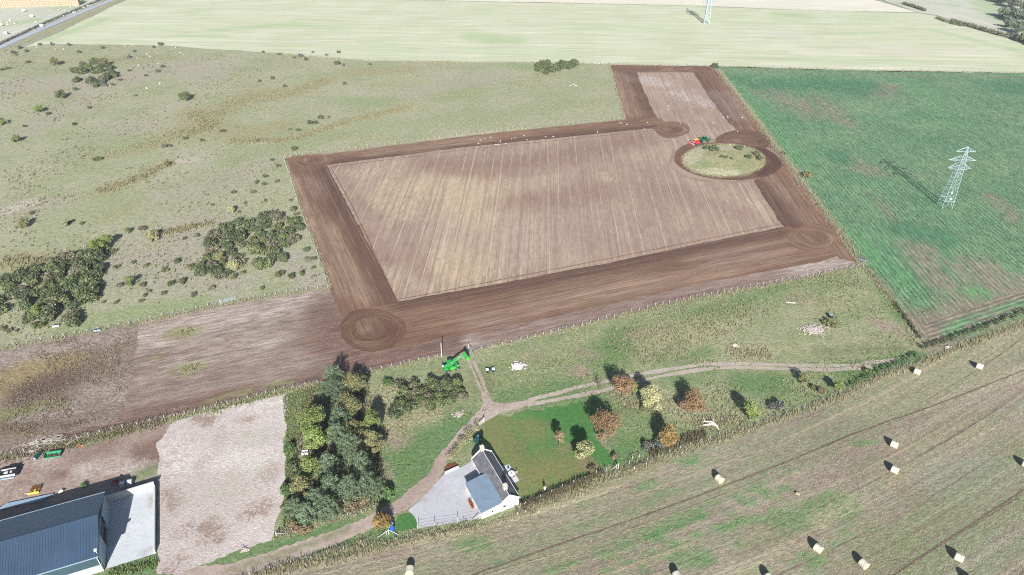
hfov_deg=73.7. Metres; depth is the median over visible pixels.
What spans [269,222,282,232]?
gorse bush
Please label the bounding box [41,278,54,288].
gorse bush
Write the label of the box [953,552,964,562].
round bale
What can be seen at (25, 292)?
gorse bush
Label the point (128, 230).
gorse bush
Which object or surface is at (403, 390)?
gorse bush
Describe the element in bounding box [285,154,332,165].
turning ring
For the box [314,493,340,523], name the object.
pine tree
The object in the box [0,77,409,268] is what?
rush tussocks
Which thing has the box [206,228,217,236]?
gorse bush
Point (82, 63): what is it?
gorse bush
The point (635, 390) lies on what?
orchard tree
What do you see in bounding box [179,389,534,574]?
farm track
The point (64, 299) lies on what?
gorse bush
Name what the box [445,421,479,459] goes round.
garden hedge
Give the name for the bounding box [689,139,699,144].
seed drill
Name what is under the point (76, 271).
gorse bush
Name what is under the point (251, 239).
gorse bush
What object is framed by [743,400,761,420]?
orchard tree
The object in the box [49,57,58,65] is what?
pasture tree
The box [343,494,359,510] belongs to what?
shrub
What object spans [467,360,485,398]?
wheel rut
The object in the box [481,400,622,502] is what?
garden lawn
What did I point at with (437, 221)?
tilled field
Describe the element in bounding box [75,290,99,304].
gorse bush
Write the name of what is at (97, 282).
gorse bush
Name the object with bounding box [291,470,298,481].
shrub
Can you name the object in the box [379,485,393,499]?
shrub
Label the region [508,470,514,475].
garden table
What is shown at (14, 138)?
pasture tree
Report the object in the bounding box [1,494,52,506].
steel purlins
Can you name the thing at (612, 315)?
wire fence
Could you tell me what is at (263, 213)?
gorse bush
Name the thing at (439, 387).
gorse bush
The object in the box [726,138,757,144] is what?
turning circle
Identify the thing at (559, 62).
gorse bush
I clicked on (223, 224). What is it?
gorse bush
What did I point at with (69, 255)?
gorse bush
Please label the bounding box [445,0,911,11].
cut field
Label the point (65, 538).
barn
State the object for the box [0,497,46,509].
steel purlins
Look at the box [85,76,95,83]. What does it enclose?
gorse bush
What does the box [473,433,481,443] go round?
oil tank
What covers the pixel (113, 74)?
gorse bush
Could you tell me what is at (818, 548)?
round bale
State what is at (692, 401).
orchard tree
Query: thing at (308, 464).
broadleaf tree
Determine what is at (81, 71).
gorse bush
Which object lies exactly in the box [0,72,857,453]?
cultivated field
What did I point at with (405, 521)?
lawn
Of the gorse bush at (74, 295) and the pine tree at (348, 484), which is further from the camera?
the gorse bush at (74, 295)
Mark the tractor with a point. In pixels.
(704, 139)
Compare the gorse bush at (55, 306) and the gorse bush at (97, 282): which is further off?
the gorse bush at (97, 282)
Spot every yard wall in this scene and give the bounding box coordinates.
[104,481,154,501]
[153,485,155,552]
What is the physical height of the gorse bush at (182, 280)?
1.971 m
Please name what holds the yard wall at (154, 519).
on the paddock
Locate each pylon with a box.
[703,0,714,23]
[937,147,975,208]
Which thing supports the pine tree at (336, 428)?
on the paddock
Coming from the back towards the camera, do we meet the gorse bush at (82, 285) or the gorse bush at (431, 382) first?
the gorse bush at (82, 285)
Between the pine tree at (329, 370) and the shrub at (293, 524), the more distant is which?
the pine tree at (329, 370)
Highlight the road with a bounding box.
[0,0,113,48]
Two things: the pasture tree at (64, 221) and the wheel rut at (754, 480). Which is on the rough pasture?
the pasture tree at (64, 221)
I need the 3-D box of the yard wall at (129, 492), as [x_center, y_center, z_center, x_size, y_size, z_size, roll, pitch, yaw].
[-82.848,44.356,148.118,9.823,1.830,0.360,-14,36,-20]
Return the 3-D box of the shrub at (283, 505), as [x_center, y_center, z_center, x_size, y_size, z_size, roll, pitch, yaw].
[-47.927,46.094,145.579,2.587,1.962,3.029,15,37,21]
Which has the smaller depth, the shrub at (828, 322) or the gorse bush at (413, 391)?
the gorse bush at (413, 391)
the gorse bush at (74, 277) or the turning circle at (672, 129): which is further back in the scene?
the turning circle at (672, 129)
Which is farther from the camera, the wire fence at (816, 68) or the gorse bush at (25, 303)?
the wire fence at (816, 68)
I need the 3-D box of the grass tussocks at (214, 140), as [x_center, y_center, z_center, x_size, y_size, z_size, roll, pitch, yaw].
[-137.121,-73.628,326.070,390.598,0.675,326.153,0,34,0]
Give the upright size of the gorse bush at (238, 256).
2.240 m
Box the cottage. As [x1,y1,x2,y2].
[464,444,519,518]
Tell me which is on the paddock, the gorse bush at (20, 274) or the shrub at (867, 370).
the shrub at (867, 370)
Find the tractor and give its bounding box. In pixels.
[699,135,710,142]
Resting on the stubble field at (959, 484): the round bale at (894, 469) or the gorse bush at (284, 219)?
the round bale at (894, 469)
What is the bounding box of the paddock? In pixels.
[0,267,1023,574]
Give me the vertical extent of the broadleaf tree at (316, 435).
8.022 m
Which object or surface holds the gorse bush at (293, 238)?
on the rough pasture
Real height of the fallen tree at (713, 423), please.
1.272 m
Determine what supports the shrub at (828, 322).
on the paddock
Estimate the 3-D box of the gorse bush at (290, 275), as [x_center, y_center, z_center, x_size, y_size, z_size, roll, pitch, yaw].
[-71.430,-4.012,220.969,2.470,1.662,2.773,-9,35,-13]
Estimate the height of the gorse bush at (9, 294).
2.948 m
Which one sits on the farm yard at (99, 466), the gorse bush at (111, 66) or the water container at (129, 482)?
the water container at (129, 482)
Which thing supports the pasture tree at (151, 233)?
on the rough pasture
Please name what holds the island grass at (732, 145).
on the grass island
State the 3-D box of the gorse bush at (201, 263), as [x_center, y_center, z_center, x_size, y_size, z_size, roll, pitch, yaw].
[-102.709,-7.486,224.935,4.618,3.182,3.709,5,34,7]
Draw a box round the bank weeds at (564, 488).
[520,429,706,507]
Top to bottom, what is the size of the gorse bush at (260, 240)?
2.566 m
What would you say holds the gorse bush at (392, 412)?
on the paddock
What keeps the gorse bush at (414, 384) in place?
on the paddock
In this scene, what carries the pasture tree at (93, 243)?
on the rough pasture
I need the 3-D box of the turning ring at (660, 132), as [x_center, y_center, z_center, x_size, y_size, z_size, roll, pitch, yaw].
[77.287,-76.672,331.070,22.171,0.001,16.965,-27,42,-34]
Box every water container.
[119,480,125,487]
[126,479,132,486]
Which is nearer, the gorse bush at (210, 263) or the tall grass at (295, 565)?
the tall grass at (295, 565)
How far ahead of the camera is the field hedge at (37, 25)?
515.52 m
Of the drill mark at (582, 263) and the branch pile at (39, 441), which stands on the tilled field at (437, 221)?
the drill mark at (582, 263)
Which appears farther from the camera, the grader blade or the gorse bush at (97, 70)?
the gorse bush at (97, 70)
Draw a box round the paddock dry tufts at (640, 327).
[323,270,916,437]
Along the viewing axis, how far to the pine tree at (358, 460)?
150.12 m
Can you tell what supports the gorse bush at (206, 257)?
on the rough pasture
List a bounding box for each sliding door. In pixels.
[99,534,106,567]
[101,498,110,527]
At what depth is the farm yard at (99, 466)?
154.01 m
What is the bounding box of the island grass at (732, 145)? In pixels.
[684,143,763,176]
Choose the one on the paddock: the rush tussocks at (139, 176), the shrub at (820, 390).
the shrub at (820, 390)
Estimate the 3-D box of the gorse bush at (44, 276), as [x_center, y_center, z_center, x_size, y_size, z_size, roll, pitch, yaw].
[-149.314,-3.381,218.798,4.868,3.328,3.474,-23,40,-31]
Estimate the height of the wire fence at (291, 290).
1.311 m
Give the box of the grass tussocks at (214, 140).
[0,44,618,340]
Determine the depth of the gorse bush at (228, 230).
242.30 m
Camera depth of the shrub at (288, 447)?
158.29 m
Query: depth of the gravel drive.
146.84 m
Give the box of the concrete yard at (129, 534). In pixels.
[106,489,154,568]
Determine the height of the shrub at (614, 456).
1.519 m
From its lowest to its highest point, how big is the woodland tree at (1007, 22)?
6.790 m
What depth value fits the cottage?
146.85 m
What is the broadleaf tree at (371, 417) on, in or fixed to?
on the paddock
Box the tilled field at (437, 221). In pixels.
[327,72,783,300]
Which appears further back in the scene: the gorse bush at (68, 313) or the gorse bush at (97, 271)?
the gorse bush at (97, 271)
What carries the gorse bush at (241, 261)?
on the rough pasture
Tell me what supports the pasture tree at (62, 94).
on the rough pasture
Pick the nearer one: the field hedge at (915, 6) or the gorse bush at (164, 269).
the gorse bush at (164, 269)
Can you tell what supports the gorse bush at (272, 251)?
on the rough pasture
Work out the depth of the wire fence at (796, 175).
282.67 m
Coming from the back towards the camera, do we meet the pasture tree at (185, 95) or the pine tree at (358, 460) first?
the pasture tree at (185, 95)
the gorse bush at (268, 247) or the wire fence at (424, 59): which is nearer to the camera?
the gorse bush at (268, 247)
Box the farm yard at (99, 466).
[0,423,171,574]
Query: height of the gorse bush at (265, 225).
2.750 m
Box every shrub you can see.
[279,499,289,508]
[280,482,292,494]
[283,442,294,452]
[285,459,297,471]
[287,519,301,532]
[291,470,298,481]
[297,524,312,535]
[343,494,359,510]
[357,490,368,505]
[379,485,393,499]
[587,465,595,473]
[610,453,617,459]
[639,404,647,410]
[641,441,652,451]
[650,436,664,448]
[711,63,717,67]
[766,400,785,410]
[801,171,813,177]
[818,388,825,393]
[822,317,833,326]
[830,322,838,327]
[863,368,872,372]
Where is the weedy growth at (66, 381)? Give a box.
[0,334,133,439]
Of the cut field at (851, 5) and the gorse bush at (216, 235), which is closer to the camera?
the gorse bush at (216, 235)
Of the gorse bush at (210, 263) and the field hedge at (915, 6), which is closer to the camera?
the gorse bush at (210, 263)
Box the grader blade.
[25,484,41,494]
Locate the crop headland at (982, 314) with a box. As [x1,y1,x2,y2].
[924,289,1023,346]
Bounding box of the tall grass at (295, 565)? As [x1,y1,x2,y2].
[237,320,1023,574]
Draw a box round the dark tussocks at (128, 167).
[0,54,319,318]
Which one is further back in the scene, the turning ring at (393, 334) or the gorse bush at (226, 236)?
the gorse bush at (226, 236)
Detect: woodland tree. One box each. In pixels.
[998,6,1011,17]
[1004,0,1023,7]
[1004,19,1015,27]
[1008,8,1023,19]
[1010,20,1023,32]
[1015,32,1023,41]
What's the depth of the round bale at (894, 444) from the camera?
159.24 m
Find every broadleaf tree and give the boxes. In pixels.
[289,475,310,499]
[297,404,325,434]
[298,456,320,480]
[302,425,331,450]
[339,391,361,417]
[341,371,367,394]
[345,418,362,437]
[362,408,381,429]
[363,429,385,452]
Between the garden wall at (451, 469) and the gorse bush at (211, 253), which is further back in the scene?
the gorse bush at (211, 253)
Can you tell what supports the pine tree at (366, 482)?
on the paddock
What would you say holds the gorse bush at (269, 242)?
on the rough pasture
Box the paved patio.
[501,464,518,483]
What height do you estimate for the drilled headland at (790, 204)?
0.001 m
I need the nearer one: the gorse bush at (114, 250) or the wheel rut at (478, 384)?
the wheel rut at (478, 384)
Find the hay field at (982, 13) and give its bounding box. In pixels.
[885,0,1023,41]
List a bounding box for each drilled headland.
[285,118,664,165]
[288,165,397,348]
[370,227,836,349]
[609,65,715,71]
[611,71,656,128]
[695,71,856,262]
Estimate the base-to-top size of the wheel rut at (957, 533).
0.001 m
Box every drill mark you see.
[330,167,396,298]
[333,130,653,166]
[398,224,777,299]
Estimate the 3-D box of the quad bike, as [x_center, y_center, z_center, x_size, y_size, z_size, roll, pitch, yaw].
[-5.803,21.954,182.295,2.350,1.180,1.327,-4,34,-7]
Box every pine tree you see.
[282,496,303,520]
[295,501,321,526]
[305,487,329,515]
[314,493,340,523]
[315,451,341,479]
[317,375,346,404]
[319,471,345,501]
[320,362,346,389]
[324,421,347,449]
[326,406,351,432]
[334,431,365,465]
[336,474,363,505]
[347,449,373,480]
[356,470,383,502]
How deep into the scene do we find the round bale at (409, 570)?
131.97 m
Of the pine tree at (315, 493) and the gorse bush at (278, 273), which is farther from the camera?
the gorse bush at (278, 273)
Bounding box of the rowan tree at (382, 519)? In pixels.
[371,512,391,531]
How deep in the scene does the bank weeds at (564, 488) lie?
151.53 m
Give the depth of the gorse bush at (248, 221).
249.82 m
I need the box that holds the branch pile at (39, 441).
[12,435,81,449]
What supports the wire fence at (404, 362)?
on the paddock
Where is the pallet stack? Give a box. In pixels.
[0,464,22,479]
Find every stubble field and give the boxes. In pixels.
[26,0,1023,72]
[260,327,1023,574]
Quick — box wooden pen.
[629,454,646,468]
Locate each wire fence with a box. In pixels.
[0,301,219,347]
[2,415,163,454]
[163,380,317,418]
[245,531,386,574]
[253,286,327,296]
[270,51,584,62]
[276,506,374,534]
[283,156,327,283]
[284,116,620,155]
[368,354,437,370]
[417,515,479,528]
[482,287,737,345]
[525,464,616,502]
[555,1,914,11]
[610,63,1015,72]
[652,390,840,457]
[716,68,860,260]
[737,264,863,288]
[844,316,1022,391]
[865,265,917,335]
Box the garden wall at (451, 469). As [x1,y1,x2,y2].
[445,466,458,473]
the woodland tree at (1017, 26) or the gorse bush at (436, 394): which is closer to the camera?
the gorse bush at (436, 394)
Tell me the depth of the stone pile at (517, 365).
183.73 m
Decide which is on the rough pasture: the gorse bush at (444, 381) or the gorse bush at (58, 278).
the gorse bush at (58, 278)
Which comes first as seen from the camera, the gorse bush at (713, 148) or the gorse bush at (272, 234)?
the gorse bush at (272, 234)
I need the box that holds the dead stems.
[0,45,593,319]
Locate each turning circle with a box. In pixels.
[300,157,324,161]
[355,318,384,336]
[661,125,682,133]
[677,67,706,70]
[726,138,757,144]
[802,230,827,242]
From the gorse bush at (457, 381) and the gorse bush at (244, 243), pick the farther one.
the gorse bush at (244, 243)
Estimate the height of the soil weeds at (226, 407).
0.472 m
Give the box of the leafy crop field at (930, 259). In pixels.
[718,66,1023,346]
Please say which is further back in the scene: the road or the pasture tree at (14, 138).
the road
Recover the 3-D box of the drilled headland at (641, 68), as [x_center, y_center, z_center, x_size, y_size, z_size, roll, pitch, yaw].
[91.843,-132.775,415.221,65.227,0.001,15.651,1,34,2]
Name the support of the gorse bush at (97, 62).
on the rough pasture
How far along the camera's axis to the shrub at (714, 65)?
417.19 m
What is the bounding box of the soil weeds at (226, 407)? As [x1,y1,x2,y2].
[173,327,289,414]
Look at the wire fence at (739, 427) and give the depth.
164.36 m
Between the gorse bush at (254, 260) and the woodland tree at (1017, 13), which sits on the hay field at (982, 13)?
the woodland tree at (1017, 13)
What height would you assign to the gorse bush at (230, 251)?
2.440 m
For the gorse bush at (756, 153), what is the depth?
303.16 m
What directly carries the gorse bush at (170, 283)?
on the rough pasture
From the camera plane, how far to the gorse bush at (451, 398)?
171.82 m
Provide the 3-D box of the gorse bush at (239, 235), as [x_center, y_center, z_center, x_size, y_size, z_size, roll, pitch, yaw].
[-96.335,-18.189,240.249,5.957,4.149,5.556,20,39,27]
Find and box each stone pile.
[240,545,249,552]
[451,409,466,417]
[509,361,526,369]
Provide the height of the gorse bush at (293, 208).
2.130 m
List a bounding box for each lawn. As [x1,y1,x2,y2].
[395,513,416,530]
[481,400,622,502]
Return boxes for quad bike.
[486,367,494,372]
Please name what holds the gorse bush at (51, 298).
on the rough pasture
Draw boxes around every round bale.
[405,565,413,574]
[672,570,680,574]
[714,474,723,483]
[813,543,823,553]
[858,558,869,569]
[890,440,898,448]
[890,465,899,474]
[913,368,920,374]
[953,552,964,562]
[975,363,983,369]
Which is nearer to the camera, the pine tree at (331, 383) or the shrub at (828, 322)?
the pine tree at (331, 383)
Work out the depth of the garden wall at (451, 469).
154.00 m
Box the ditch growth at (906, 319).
[894,301,921,338]
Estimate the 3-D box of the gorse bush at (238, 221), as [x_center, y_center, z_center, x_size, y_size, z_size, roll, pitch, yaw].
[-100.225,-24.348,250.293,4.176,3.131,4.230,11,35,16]
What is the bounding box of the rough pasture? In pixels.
[0,44,622,347]
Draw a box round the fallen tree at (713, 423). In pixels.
[702,418,718,429]
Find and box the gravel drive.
[408,461,480,527]
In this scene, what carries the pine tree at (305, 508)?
on the paddock
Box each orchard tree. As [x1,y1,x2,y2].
[554,430,564,445]
[574,440,594,462]
[588,407,621,439]
[595,378,603,388]
[611,374,637,396]
[632,380,638,394]
[640,384,662,410]
[657,424,679,446]
[678,387,707,412]
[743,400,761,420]
[797,371,810,384]
[833,381,843,391]
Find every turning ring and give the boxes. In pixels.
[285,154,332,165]
[340,308,405,351]
[655,121,689,137]
[673,66,710,72]
[715,129,769,147]
[788,223,838,250]
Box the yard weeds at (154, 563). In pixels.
[63,383,323,574]
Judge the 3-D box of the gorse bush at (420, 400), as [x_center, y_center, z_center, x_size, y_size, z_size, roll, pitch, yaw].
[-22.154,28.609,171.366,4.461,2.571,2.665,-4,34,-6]
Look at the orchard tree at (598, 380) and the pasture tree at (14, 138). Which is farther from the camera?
the pasture tree at (14, 138)
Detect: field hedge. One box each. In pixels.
[0,0,98,44]
[845,352,917,385]
[902,1,926,10]
[918,308,1023,349]
[936,16,965,26]
[947,18,1023,41]
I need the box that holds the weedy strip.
[0,325,137,449]
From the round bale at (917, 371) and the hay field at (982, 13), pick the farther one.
the hay field at (982, 13)
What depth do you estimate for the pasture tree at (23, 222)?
247.95 m
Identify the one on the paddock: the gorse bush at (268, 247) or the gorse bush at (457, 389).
the gorse bush at (457, 389)
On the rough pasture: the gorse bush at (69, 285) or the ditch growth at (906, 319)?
the gorse bush at (69, 285)
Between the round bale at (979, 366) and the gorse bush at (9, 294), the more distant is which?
the gorse bush at (9, 294)
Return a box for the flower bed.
[444,462,457,472]
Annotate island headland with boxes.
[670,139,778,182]
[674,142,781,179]
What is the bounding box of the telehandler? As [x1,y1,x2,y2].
[442,352,469,373]
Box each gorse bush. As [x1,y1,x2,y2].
[0,272,14,282]
[0,279,17,289]
[0,295,4,303]
[0,304,9,313]
[1,289,17,300]
[8,264,29,282]
[12,285,28,293]
[14,289,30,298]
[16,294,33,309]
[21,307,36,322]
[22,272,40,287]
[24,263,45,272]
[27,270,42,275]
[27,286,43,297]
[29,322,37,328]
[35,299,49,306]
[36,306,58,321]
[37,272,53,281]
[37,321,45,327]
[39,287,55,300]
[40,300,60,311]
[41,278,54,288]
[44,260,59,272]
[45,290,64,304]
[46,264,67,275]
[47,254,60,262]
[51,282,62,291]
[53,272,63,282]
[56,293,72,306]
[58,249,76,260]
[58,258,68,265]
[59,308,80,321]
[62,278,76,291]
[63,273,80,282]
[64,297,83,310]
[64,314,81,326]
[68,256,84,265]
[69,67,76,72]
[69,264,81,274]
[71,76,79,82]
[71,289,87,297]
[73,282,86,290]
[75,66,87,74]
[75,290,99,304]
[76,247,82,257]
[77,275,99,283]
[78,262,92,276]
[79,61,86,67]
[79,248,95,260]
[83,247,106,261]
[84,63,93,71]
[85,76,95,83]
[85,283,100,294]
[86,278,102,288]
[87,259,96,268]
[89,57,96,64]
[89,267,104,277]
[90,65,103,73]
[91,241,110,249]
[92,79,104,85]
[92,262,106,271]
[95,59,104,67]
[98,73,109,80]
[106,64,115,68]
[106,68,115,73]
[107,248,117,253]
[109,72,117,77]
[124,227,131,233]
[138,226,146,230]
[161,267,168,272]
[167,280,173,285]
[173,258,180,263]
[179,277,186,284]
[186,263,193,269]
[193,261,205,268]
[193,266,207,275]
[201,237,217,246]
[201,252,212,262]
[205,244,218,252]
[205,263,222,274]
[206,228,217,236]
[206,260,216,267]
[207,250,218,258]
[208,228,223,240]
[213,271,228,279]
[217,221,232,226]
[218,224,233,231]
[218,258,226,265]
[219,231,235,243]
[222,228,233,234]
[222,240,233,249]
[223,267,233,274]
[225,247,235,255]
[228,257,245,268]
[229,230,246,242]
[232,253,243,258]
[233,217,242,225]
[234,225,248,233]
[236,240,248,247]
[242,217,254,225]
[247,243,264,254]
[248,224,258,231]
[248,235,256,243]
[251,257,259,266]
[254,227,266,237]
[254,235,268,244]
[254,258,271,269]
[255,214,272,223]
[258,209,269,216]
[259,221,270,229]
[264,238,277,246]
[264,246,278,250]
[264,253,276,264]
[265,248,280,255]
[266,229,281,242]
[268,208,283,220]
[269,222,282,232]
[274,270,284,277]
[276,231,289,241]
[277,251,287,261]
[278,239,290,247]
[279,216,287,223]
[281,224,295,233]
[286,234,300,245]
[287,216,301,224]
[288,272,294,278]
[290,206,296,211]
[291,223,304,230]
[303,246,310,251]
[303,256,311,261]
[382,378,393,385]
[386,401,403,418]
[393,396,406,410]
[394,380,404,388]
[397,384,408,397]
[399,402,411,415]
[405,393,413,400]
[405,399,418,409]
[407,379,419,388]
[407,388,419,395]
[412,393,426,405]
[416,386,430,394]
[416,396,429,407]
[418,390,432,408]
[424,375,437,389]
[427,398,436,411]
[429,390,444,399]
[433,380,444,392]
[434,377,449,385]
[436,397,448,408]
[443,382,451,392]
[443,390,456,397]
[446,390,457,404]
[448,376,462,387]
[451,385,465,393]
[457,391,468,400]
[535,65,544,71]
[555,60,563,65]
[560,63,567,68]
[569,61,576,67]
[570,59,579,64]
[710,143,719,150]
[735,145,743,149]
[752,151,759,156]
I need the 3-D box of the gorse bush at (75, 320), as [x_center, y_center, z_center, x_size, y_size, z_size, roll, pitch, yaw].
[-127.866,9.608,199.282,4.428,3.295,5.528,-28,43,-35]
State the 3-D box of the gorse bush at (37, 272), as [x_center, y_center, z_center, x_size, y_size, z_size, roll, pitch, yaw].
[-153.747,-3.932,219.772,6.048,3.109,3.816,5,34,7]
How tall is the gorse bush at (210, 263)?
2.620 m
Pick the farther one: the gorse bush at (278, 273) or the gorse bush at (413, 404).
the gorse bush at (278, 273)
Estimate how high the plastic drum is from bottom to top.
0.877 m
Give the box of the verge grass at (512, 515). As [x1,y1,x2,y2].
[474,509,525,531]
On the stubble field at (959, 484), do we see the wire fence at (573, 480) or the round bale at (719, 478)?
the round bale at (719, 478)
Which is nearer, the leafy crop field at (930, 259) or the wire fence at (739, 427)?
the wire fence at (739, 427)
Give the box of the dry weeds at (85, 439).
[0,414,167,464]
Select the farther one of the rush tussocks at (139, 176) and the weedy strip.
the rush tussocks at (139, 176)
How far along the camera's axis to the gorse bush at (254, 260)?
226.32 m
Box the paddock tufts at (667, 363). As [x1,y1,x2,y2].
[303,275,915,480]
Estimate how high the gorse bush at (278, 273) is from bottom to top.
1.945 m
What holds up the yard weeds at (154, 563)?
on the paddock
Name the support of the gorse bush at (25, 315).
on the rough pasture
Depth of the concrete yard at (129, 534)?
141.18 m
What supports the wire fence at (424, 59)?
on the rough pasture
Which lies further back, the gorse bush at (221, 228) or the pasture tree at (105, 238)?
the gorse bush at (221, 228)
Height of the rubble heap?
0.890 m
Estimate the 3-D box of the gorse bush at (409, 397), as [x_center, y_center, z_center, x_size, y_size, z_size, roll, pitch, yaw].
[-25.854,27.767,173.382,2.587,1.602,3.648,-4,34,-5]
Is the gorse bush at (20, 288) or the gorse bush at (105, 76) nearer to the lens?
the gorse bush at (20, 288)
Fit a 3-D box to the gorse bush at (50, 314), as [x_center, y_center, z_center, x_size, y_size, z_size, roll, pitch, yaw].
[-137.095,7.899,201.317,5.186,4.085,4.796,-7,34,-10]
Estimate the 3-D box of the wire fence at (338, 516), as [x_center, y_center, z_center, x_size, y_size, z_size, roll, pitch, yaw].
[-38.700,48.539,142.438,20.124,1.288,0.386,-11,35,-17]
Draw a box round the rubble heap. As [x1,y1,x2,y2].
[796,323,829,336]
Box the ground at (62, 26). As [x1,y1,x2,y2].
[0,0,1023,574]
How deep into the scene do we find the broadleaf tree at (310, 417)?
159.56 m
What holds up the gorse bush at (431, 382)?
on the paddock
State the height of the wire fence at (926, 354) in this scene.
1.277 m
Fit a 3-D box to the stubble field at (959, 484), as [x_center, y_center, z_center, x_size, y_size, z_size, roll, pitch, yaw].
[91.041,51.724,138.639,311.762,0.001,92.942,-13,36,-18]
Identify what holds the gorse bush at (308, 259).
on the rough pasture
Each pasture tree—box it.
[0,117,8,125]
[10,134,19,141]
[17,217,28,227]
[27,303,44,318]
[33,104,42,111]
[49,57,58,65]
[54,89,65,98]
[60,219,67,226]
[85,239,109,251]
[96,234,111,243]
[98,57,109,66]
[123,275,133,285]
[143,228,158,241]
[177,91,189,100]
[211,251,226,260]
[225,259,241,270]
[227,205,234,212]
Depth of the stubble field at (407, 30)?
486.17 m
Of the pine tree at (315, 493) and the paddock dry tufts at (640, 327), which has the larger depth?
the paddock dry tufts at (640, 327)
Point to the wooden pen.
(638, 465)
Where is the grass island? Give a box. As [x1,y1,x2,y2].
[681,144,764,176]
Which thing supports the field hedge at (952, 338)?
on the paddock
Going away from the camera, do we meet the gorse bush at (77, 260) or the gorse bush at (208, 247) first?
the gorse bush at (77, 260)
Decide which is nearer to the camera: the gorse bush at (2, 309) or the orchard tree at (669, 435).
the orchard tree at (669, 435)
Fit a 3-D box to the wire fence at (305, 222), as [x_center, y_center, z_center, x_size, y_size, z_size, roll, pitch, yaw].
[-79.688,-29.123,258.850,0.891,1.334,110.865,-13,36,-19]
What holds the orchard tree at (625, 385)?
on the paddock
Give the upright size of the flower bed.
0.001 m
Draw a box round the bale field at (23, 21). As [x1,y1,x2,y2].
[0,0,101,43]
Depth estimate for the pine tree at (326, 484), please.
145.01 m
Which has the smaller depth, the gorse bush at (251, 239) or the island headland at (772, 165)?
the gorse bush at (251, 239)
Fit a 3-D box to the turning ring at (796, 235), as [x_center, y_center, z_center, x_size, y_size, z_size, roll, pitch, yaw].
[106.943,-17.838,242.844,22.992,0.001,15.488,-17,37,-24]
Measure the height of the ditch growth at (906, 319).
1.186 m
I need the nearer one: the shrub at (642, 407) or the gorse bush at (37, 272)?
the shrub at (642, 407)
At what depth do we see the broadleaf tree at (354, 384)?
172.44 m
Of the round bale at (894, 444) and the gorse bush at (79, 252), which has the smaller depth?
the round bale at (894, 444)
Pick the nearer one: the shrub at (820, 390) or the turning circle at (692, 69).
the shrub at (820, 390)
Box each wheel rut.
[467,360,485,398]
[471,370,1023,574]
[472,360,490,398]
[519,380,1023,574]
[527,365,872,405]
[528,355,910,401]
[880,482,1023,574]
[892,489,1023,574]
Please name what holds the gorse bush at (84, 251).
on the rough pasture
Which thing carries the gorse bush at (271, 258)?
on the rough pasture
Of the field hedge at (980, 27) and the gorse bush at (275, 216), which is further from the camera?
the field hedge at (980, 27)
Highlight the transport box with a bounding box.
[43,450,62,458]
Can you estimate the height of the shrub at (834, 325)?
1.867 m
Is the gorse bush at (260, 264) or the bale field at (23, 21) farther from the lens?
the bale field at (23, 21)
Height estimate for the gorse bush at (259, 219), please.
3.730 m
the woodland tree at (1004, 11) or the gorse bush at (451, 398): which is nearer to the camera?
the gorse bush at (451, 398)
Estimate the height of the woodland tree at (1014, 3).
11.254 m
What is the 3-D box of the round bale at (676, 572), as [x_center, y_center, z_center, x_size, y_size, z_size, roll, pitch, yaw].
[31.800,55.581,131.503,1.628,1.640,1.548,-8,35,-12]
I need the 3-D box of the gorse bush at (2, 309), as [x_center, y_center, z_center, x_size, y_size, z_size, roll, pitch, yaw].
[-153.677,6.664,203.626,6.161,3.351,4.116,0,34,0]
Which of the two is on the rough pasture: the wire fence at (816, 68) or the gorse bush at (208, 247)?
the gorse bush at (208, 247)
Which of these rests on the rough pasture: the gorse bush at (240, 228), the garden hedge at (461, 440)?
the gorse bush at (240, 228)
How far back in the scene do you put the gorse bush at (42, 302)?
206.31 m
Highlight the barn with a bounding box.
[0,492,110,574]
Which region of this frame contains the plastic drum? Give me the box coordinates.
[33,451,41,459]
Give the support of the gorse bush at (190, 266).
on the rough pasture
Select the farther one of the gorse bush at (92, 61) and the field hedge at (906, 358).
the gorse bush at (92, 61)
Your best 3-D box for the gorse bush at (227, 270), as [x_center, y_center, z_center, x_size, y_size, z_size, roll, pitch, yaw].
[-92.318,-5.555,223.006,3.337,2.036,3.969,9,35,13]
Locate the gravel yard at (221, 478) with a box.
[156,393,289,574]
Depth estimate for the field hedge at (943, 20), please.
514.47 m
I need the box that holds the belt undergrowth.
[287,379,382,525]
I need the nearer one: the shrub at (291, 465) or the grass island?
the shrub at (291, 465)
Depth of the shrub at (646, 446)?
158.97 m
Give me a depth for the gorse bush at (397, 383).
177.07 m
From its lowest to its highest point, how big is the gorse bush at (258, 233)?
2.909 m
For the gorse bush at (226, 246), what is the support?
on the rough pasture
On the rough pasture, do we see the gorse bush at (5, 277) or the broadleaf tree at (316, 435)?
the gorse bush at (5, 277)
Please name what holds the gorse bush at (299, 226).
on the rough pasture
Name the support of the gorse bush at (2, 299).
on the rough pasture

